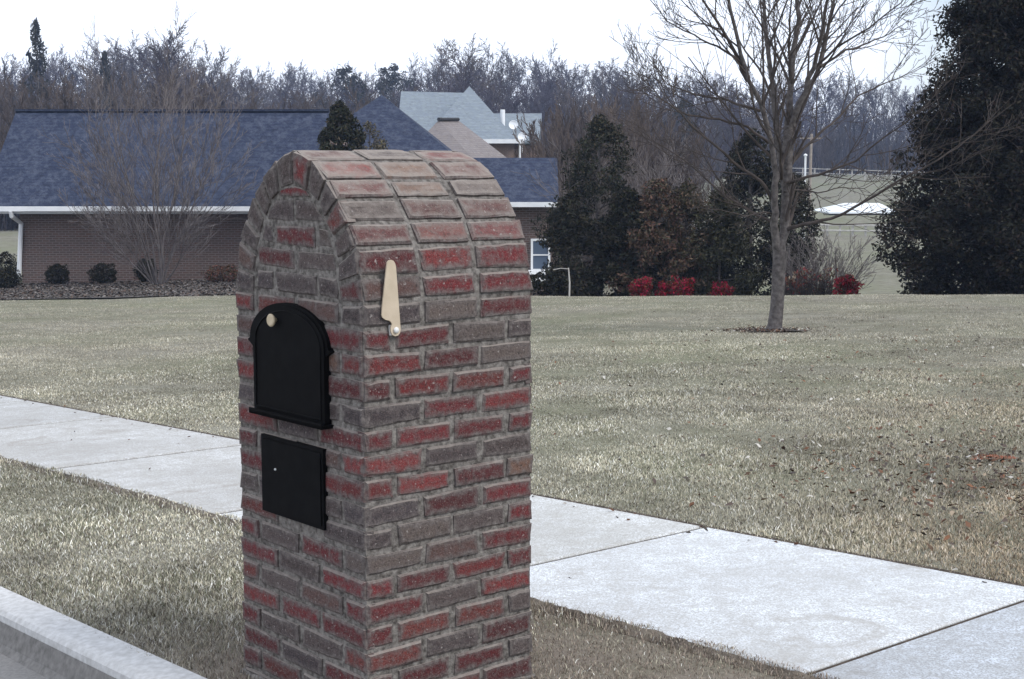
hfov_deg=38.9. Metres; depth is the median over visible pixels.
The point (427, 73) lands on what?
woodland tree
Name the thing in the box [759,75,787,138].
woodland tree
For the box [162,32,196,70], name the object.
woodland tree
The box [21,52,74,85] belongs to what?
woodland tree
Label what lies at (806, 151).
thicket tree
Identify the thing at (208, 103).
thicket tree
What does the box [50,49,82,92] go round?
woodland tree
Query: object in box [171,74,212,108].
woodland tree
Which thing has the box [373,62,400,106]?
woodland tree
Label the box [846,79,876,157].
woodland tree
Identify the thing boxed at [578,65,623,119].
woodland tree
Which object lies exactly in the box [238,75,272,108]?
woodland tree
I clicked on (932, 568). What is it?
soil edge
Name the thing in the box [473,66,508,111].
woodland tree
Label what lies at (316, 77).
woodland tree
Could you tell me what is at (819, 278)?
shrub
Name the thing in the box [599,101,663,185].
thicket tree
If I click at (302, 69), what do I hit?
woodland tree
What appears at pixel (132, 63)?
woodland tree
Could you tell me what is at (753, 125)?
woodland tree
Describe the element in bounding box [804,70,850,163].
woodland tree
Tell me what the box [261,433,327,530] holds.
lower door
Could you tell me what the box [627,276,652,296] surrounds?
red shrub
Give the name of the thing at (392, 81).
woodland pine
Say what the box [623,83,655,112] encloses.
woodland tree
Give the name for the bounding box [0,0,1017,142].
sky
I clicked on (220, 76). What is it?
woodland tree
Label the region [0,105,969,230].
woodland undergrowth
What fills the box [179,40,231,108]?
woodland tree
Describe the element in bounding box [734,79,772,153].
woodland tree
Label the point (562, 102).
woodland tree
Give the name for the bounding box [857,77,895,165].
woodland tree
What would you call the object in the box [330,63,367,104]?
woodland tree
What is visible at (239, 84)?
woodland tree
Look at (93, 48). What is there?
woodland tree
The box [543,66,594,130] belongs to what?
woodland tree
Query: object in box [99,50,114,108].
woodland pine
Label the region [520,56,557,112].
woodland tree
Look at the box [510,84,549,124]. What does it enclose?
woodland tree
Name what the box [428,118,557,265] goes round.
brown roofed house
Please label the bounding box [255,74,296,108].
woodland tree
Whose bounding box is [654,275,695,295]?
red shrub
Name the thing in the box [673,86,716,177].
woodland tree
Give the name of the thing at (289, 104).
thicket tree
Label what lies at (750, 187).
holly tree
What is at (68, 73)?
woodland tree
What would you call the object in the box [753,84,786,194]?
woodland tree
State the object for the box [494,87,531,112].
woodland tree
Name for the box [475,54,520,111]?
woodland tree
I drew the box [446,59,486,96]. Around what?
woodland tree
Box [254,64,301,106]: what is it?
woodland tree
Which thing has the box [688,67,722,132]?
woodland tree
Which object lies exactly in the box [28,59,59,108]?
woodland tree
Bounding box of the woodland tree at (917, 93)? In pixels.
[897,77,930,136]
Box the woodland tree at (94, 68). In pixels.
[76,44,136,108]
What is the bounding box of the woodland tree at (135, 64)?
[120,47,151,106]
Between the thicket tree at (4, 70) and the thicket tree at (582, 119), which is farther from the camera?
the thicket tree at (4, 70)
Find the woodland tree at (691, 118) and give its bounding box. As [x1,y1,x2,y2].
[673,97,701,160]
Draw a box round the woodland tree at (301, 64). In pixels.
[283,59,308,101]
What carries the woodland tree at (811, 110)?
on the lawn at (886, 278)
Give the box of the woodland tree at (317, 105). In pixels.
[289,89,333,108]
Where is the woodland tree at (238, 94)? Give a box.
[223,71,248,108]
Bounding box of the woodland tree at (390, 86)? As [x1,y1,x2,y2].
[379,71,400,101]
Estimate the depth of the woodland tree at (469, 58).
146.92 m
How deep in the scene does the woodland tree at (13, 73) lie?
264.87 m
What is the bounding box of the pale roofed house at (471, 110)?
[399,86,541,157]
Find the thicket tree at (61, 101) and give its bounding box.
[32,74,146,108]
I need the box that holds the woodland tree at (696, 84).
[666,72,703,130]
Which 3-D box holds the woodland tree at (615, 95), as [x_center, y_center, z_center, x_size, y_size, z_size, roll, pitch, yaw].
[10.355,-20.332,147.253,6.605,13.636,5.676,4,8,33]
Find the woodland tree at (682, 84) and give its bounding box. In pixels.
[668,70,694,119]
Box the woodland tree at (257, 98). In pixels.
[236,88,264,108]
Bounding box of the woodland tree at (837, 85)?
[814,64,847,141]
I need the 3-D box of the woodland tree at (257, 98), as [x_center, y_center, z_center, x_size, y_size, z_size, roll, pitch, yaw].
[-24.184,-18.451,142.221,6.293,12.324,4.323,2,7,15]
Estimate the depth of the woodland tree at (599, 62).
289.44 m
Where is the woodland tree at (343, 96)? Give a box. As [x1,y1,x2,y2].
[329,79,375,113]
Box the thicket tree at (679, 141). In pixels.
[563,113,689,263]
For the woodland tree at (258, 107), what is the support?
on the lawn at (886, 278)
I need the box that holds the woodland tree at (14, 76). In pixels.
[0,68,33,102]
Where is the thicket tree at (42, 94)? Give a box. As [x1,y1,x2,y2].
[0,57,102,135]
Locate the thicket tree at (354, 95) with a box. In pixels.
[327,81,421,113]
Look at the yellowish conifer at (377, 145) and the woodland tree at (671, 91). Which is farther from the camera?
the woodland tree at (671, 91)
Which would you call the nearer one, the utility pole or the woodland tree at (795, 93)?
the utility pole
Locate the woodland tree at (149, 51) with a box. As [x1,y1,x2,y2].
[135,40,195,86]
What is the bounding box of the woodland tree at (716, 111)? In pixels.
[692,101,743,190]
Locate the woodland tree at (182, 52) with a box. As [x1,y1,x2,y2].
[175,39,217,108]
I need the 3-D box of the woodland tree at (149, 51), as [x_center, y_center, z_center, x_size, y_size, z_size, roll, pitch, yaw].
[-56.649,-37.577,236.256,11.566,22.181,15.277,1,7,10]
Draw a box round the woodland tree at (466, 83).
[441,62,495,111]
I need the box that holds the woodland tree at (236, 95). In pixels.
[224,75,264,108]
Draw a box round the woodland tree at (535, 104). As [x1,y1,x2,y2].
[522,85,557,152]
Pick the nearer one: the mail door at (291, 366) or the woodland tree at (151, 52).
the mail door at (291, 366)
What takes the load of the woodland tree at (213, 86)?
on the lawn at (886, 278)
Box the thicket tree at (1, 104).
[0,77,29,147]
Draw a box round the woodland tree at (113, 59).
[79,49,136,97]
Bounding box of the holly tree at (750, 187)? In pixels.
[689,128,812,295]
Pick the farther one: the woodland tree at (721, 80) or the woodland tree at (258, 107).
the woodland tree at (721, 80)
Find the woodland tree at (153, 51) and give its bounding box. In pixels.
[145,20,226,106]
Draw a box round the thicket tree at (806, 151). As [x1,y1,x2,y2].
[793,126,816,174]
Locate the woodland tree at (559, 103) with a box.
[538,76,578,155]
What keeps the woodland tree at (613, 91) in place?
on the lawn at (886, 278)
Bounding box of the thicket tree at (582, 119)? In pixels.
[563,85,666,154]
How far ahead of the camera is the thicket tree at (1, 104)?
109.52 m
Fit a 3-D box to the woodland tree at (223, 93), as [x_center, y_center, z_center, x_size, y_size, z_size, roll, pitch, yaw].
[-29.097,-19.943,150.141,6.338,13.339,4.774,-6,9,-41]
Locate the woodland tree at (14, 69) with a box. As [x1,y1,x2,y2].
[0,53,31,88]
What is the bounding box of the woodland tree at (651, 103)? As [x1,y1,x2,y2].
[643,88,668,127]
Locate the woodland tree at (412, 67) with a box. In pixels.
[396,53,424,94]
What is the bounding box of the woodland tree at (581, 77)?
[555,67,591,136]
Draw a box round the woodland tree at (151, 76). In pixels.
[138,56,182,106]
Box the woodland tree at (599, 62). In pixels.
[593,59,636,110]
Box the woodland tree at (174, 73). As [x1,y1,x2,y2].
[144,48,191,94]
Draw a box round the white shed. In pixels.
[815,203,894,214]
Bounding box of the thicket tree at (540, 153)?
[512,103,643,268]
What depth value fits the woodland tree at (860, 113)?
247.34 m
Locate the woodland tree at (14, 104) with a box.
[1,67,36,121]
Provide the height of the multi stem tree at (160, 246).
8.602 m
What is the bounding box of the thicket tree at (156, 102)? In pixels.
[63,71,187,108]
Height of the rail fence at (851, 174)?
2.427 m
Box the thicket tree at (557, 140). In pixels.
[516,98,659,284]
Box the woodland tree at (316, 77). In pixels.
[306,69,335,105]
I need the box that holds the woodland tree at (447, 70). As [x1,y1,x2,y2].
[431,51,459,89]
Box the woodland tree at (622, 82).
[611,60,663,124]
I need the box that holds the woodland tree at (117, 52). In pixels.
[85,34,134,81]
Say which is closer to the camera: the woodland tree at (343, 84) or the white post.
the white post
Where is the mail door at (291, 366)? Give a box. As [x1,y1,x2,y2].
[249,307,333,429]
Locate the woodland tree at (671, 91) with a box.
[657,76,689,115]
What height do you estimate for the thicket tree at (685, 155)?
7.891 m
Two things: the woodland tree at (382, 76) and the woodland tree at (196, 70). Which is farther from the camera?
the woodland tree at (382, 76)
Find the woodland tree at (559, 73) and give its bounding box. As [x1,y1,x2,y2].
[528,57,577,118]
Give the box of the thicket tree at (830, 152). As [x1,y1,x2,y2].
[815,125,845,174]
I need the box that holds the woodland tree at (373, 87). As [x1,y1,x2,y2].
[366,75,381,98]
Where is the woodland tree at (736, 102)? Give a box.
[721,82,750,133]
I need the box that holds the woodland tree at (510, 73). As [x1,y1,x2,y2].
[490,53,522,110]
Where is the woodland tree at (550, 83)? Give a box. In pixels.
[523,38,571,150]
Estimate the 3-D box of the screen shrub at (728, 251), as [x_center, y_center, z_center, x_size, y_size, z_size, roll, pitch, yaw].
[5.227,-2.038,36.222,2.176,3.576,2.116,-4,8,-31]
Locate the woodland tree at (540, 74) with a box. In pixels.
[521,52,556,120]
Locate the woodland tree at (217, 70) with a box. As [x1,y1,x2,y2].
[207,57,234,95]
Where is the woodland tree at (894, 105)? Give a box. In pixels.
[882,72,910,149]
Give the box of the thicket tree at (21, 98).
[0,74,62,151]
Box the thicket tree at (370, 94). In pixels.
[317,87,395,115]
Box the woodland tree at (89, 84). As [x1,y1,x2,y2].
[78,62,103,108]
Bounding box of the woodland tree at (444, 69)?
[433,45,475,86]
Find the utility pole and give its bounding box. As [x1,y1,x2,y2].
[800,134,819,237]
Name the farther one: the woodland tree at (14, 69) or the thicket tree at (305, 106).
the woodland tree at (14, 69)
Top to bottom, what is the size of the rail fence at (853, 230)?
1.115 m
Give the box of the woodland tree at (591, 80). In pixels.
[567,63,606,119]
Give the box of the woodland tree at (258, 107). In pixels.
[239,72,265,108]
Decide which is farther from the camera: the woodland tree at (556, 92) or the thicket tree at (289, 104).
the woodland tree at (556, 92)
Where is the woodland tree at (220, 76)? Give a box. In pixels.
[210,60,232,93]
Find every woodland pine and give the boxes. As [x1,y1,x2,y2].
[23,17,50,108]
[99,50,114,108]
[311,65,370,110]
[358,63,415,104]
[660,98,702,180]
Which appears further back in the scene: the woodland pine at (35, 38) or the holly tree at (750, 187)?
the woodland pine at (35, 38)
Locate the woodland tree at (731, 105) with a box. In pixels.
[711,89,749,179]
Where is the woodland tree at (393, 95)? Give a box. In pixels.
[377,84,400,105]
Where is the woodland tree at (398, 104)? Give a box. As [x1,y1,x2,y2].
[386,82,423,107]
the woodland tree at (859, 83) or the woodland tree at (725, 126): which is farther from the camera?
the woodland tree at (859, 83)
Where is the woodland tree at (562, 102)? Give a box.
[550,73,594,152]
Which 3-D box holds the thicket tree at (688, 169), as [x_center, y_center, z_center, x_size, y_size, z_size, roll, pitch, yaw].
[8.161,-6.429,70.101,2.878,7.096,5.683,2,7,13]
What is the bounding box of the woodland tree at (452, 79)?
[437,65,476,91]
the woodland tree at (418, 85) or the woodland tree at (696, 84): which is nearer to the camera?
the woodland tree at (418, 85)
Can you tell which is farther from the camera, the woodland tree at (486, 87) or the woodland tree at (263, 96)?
the woodland tree at (263, 96)
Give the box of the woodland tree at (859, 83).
[835,74,870,133]
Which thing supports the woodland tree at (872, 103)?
on the lawn at (886, 278)
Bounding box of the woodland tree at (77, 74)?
[56,42,103,107]
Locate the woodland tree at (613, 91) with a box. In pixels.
[589,72,637,118]
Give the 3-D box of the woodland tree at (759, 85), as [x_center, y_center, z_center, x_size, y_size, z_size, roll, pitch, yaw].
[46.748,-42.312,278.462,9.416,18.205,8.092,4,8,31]
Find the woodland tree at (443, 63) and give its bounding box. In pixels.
[427,54,464,91]
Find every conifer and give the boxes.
[317,100,366,150]
[348,120,388,149]
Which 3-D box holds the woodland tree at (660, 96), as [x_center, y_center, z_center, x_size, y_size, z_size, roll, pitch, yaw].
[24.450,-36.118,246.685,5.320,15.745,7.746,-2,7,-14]
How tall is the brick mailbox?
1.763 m
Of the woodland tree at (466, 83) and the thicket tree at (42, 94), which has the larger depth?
the woodland tree at (466, 83)
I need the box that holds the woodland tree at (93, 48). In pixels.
[81,33,125,92]
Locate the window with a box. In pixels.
[531,239,549,269]
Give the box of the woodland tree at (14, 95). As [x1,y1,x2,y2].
[0,75,27,131]
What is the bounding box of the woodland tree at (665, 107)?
[652,86,682,141]
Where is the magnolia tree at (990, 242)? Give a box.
[871,0,1023,294]
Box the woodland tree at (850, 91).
[825,70,859,153]
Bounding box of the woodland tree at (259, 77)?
[242,62,271,102]
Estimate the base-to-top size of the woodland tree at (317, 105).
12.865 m
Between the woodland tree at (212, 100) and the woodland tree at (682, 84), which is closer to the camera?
the woodland tree at (212, 100)
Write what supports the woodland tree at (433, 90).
on the lawn at (886, 278)
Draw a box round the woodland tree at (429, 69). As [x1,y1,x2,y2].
[417,40,454,91]
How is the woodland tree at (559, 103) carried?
on the lawn at (886, 278)
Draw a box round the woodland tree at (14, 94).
[0,76,28,115]
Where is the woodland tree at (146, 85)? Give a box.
[119,66,183,108]
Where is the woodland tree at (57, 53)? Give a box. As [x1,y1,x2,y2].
[21,44,81,107]
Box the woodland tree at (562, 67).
[547,59,576,113]
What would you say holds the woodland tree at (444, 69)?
on the lawn at (886, 278)
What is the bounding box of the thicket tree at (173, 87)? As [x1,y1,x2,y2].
[128,63,207,108]
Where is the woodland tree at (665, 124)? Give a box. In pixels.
[649,107,681,171]
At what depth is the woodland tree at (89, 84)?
196.58 m
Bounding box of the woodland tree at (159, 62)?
[114,21,211,108]
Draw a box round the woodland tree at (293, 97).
[271,86,311,108]
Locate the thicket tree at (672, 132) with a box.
[626,108,704,175]
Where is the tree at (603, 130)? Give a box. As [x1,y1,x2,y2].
[530,114,658,296]
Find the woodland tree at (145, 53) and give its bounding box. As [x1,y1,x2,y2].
[109,30,153,107]
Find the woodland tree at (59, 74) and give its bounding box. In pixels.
[49,56,82,105]
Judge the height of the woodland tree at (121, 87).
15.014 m
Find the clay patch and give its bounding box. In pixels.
[973,454,1015,459]
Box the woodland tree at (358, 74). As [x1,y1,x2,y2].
[339,61,378,101]
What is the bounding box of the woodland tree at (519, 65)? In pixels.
[490,41,531,109]
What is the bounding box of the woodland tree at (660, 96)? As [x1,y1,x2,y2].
[643,81,667,121]
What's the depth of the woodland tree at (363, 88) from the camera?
188.99 m
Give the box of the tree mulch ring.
[747,328,807,331]
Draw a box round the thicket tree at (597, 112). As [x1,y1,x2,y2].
[565,94,634,163]
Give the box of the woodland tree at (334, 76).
[324,65,354,101]
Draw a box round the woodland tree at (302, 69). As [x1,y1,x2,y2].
[277,63,316,99]
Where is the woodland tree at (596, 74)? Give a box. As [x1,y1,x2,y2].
[588,69,621,108]
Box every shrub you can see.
[0,251,16,281]
[0,266,23,287]
[44,263,70,283]
[86,263,117,282]
[132,258,158,281]
[201,264,237,281]
[511,104,702,294]
[530,190,613,296]
[588,186,669,296]
[595,126,748,281]
[606,177,700,296]
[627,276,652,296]
[646,177,725,295]
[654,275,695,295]
[678,187,768,295]
[707,280,734,295]
[765,221,889,295]
[784,270,817,295]
[788,265,838,294]
[831,274,864,294]
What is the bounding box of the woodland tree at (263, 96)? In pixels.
[235,70,273,108]
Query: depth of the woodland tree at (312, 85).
240.26 m
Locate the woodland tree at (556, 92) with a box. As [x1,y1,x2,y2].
[530,77,569,122]
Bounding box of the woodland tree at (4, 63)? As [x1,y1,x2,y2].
[1,52,17,78]
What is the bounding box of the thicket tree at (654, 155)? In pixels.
[607,87,690,221]
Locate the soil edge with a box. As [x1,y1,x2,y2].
[0,395,1023,586]
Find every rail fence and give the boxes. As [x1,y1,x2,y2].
[792,168,912,179]
[802,224,904,235]
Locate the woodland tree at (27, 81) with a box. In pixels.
[15,66,50,102]
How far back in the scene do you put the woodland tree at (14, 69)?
247.78 m
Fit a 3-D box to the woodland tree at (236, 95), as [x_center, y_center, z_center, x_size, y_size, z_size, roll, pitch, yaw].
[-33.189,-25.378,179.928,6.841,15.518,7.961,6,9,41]
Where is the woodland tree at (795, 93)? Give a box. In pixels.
[782,78,810,129]
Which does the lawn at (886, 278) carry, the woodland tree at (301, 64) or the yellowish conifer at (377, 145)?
the woodland tree at (301, 64)
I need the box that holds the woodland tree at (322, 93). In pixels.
[302,80,331,108]
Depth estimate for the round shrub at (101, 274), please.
44.28 m
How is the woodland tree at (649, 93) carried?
on the lawn at (886, 278)
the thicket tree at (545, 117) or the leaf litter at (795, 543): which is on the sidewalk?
the leaf litter at (795, 543)
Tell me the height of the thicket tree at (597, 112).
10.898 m
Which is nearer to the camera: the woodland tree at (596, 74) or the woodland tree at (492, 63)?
the woodland tree at (596, 74)
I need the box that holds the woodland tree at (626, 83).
[606,35,657,147]
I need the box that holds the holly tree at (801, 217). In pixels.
[756,169,825,295]
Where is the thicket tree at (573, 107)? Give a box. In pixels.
[541,96,599,164]
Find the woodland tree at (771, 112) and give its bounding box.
[751,88,783,167]
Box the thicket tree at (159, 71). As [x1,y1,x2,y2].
[85,69,201,108]
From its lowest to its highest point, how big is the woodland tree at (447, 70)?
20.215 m
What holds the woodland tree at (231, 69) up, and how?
on the lawn at (886, 278)
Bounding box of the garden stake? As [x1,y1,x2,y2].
[553,268,569,295]
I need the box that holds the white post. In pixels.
[803,154,806,237]
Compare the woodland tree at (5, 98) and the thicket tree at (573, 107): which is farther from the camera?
the woodland tree at (5, 98)
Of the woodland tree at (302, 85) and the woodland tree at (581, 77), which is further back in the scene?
the woodland tree at (581, 77)
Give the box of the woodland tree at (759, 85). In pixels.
[734,74,768,130]
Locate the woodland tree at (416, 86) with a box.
[411,75,453,91]
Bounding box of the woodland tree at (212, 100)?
[181,67,222,108]
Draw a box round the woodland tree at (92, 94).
[55,73,117,108]
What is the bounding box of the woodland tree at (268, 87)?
[254,67,279,108]
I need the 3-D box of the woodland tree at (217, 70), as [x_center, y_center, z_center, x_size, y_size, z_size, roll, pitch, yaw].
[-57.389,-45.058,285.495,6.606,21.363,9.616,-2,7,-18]
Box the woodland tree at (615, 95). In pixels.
[598,71,651,134]
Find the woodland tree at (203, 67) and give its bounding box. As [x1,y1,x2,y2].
[186,57,218,107]
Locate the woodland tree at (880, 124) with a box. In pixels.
[869,80,905,168]
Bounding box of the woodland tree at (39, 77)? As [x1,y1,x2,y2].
[13,57,63,107]
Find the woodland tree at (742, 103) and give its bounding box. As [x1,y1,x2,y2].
[720,84,753,132]
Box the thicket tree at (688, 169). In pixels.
[646,132,711,273]
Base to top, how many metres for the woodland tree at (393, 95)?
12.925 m
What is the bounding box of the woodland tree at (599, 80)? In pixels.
[591,58,626,118]
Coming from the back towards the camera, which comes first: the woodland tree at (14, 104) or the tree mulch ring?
the woodland tree at (14, 104)
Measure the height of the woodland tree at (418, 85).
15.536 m
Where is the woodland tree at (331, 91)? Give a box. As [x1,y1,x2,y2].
[309,69,345,108]
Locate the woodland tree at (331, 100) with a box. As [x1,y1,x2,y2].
[326,90,352,112]
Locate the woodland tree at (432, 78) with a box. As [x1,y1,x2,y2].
[399,68,437,91]
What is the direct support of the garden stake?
on the lawn at (886, 278)
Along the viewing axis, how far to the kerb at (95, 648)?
4.81 m
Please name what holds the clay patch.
on the lawn at (886, 278)
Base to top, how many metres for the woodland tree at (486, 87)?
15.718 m
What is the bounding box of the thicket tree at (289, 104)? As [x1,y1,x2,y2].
[276,94,320,108]
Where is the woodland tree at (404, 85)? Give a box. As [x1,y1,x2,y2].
[387,71,416,98]
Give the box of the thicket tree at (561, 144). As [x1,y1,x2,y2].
[527,110,648,267]
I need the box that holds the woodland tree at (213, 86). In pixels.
[197,72,238,108]
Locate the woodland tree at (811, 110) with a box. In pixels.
[800,79,827,133]
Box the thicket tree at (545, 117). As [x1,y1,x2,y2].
[521,94,636,256]
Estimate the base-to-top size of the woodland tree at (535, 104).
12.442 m
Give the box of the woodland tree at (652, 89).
[627,74,667,121]
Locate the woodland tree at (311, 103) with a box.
[298,93,318,108]
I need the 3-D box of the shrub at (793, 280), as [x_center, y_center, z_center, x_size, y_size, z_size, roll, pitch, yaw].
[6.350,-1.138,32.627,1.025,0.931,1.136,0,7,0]
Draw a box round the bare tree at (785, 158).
[596,0,1023,331]
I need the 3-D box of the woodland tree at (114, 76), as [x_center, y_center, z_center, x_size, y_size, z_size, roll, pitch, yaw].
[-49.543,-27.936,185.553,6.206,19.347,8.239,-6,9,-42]
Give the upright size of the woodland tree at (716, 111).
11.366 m
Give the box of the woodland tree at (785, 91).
[766,73,800,134]
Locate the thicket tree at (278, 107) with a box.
[262,100,297,108]
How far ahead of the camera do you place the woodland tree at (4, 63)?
289.74 m
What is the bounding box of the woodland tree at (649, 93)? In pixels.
[639,70,663,114]
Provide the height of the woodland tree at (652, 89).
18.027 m
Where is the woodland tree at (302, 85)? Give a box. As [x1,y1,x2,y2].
[284,78,318,108]
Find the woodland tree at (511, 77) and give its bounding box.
[500,48,527,111]
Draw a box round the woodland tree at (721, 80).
[700,71,722,144]
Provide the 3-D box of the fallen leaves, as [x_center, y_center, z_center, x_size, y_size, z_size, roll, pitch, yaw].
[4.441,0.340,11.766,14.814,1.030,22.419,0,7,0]
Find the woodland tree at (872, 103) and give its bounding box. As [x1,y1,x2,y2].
[853,74,893,159]
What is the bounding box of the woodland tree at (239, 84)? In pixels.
[225,66,253,106]
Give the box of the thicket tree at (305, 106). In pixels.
[289,91,362,111]
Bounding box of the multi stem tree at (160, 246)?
[37,1,267,283]
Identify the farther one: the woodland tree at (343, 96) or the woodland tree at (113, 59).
the woodland tree at (113, 59)
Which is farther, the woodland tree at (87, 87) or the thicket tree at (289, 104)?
the woodland tree at (87, 87)
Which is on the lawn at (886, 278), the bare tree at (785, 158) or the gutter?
the bare tree at (785, 158)
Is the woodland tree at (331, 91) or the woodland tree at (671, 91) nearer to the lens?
the woodland tree at (331, 91)
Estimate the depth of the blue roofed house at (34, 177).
46.11 m
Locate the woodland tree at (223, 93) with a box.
[206,83,231,105]
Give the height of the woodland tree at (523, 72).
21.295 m
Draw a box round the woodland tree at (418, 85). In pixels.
[395,74,437,98]
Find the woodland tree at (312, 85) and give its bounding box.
[297,71,334,107]
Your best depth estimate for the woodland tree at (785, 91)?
266.91 m
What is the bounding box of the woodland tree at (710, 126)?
[685,88,729,182]
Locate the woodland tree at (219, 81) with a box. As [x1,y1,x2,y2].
[213,73,243,105]
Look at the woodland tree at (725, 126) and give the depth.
187.98 m
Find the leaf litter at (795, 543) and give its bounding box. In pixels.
[1,395,986,585]
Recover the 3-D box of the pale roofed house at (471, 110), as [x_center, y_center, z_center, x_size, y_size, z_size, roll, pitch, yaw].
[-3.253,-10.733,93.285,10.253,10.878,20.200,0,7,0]
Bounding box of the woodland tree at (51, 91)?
[33,80,73,108]
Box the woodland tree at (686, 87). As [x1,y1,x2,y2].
[675,72,705,123]
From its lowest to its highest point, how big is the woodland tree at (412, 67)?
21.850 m
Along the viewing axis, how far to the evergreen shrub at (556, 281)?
36.12 m
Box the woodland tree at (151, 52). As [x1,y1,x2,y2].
[134,34,176,98]
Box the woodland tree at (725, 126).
[714,93,743,175]
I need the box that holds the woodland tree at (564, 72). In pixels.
[554,65,589,109]
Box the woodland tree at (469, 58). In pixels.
[426,33,516,112]
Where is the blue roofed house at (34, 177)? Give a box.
[0,95,558,295]
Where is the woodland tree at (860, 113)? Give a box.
[832,82,874,167]
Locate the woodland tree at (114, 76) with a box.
[106,44,137,103]
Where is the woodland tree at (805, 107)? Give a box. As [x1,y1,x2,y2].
[786,84,814,138]
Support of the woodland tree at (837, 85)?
on the lawn at (886, 278)
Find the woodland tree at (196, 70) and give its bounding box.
[178,61,209,103]
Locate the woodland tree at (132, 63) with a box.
[98,36,138,104]
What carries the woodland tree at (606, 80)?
on the lawn at (886, 278)
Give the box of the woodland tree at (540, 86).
[525,66,559,139]
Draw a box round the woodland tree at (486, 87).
[479,65,529,112]
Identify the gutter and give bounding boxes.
[0,653,47,678]
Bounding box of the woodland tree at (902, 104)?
[882,75,916,149]
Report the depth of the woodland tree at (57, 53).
239.85 m
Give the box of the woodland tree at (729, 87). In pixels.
[702,70,742,136]
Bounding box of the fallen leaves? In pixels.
[533,307,1023,557]
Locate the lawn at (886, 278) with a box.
[0,162,1023,678]
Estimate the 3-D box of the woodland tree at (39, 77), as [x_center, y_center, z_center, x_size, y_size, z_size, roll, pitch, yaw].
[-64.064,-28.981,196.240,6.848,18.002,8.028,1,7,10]
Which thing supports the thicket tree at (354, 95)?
on the lawn at (886, 278)
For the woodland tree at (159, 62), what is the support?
on the lawn at (886, 278)
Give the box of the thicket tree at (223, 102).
[190,87,256,108]
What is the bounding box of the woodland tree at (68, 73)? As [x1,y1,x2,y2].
[45,59,84,95]
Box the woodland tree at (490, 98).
[473,70,514,112]
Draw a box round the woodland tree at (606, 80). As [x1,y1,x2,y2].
[586,62,619,104]
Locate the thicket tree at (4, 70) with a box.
[0,68,23,145]
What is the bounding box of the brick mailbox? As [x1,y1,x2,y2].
[235,150,535,678]
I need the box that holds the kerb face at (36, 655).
[0,621,115,678]
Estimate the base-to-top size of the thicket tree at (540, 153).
8.204 m
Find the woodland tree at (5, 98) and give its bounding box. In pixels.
[0,79,17,140]
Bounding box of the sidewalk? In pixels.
[0,396,1023,678]
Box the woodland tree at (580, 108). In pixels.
[576,97,598,125]
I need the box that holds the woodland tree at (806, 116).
[782,73,827,173]
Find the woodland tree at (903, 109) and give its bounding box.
[891,85,926,162]
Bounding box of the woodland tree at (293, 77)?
[274,61,310,108]
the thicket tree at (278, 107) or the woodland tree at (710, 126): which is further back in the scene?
the woodland tree at (710, 126)
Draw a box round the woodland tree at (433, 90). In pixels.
[429,76,464,92]
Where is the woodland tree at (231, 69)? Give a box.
[216,58,241,104]
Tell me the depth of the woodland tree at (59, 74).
234.10 m
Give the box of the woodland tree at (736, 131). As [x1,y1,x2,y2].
[714,90,770,192]
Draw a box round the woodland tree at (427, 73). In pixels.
[419,57,441,90]
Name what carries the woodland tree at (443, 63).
on the lawn at (886, 278)
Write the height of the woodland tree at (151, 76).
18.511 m
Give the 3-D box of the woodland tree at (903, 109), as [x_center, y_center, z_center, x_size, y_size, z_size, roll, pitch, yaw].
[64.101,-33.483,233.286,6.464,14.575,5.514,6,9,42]
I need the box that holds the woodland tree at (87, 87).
[35,75,96,108]
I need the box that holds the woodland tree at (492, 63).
[471,37,510,96]
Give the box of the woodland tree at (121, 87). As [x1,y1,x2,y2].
[96,61,145,108]
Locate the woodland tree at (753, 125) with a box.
[714,99,762,164]
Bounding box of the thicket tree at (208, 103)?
[161,78,262,108]
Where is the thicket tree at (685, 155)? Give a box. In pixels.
[618,126,714,187]
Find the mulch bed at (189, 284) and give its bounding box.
[0,279,236,299]
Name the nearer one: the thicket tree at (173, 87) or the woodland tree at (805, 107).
the thicket tree at (173, 87)
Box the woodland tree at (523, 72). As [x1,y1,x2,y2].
[505,53,554,112]
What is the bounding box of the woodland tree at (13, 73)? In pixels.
[0,61,21,99]
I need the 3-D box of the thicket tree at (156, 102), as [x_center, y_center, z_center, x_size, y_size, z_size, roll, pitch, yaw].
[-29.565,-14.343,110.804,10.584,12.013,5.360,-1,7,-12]
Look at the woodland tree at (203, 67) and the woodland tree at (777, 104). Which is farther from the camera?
the woodland tree at (777, 104)
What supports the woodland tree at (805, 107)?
on the lawn at (886, 278)
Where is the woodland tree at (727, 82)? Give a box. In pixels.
[703,74,731,126]
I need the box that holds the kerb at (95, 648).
[0,586,206,678]
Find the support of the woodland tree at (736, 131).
on the lawn at (886, 278)
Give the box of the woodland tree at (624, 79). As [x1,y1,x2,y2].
[616,69,637,97]
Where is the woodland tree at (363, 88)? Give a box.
[353,74,377,101]
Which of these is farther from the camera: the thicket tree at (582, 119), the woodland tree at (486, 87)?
the woodland tree at (486, 87)
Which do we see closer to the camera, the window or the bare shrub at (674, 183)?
the bare shrub at (674, 183)
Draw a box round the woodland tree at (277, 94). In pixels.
[264,79,305,108]
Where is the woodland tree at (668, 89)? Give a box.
[650,64,690,118]

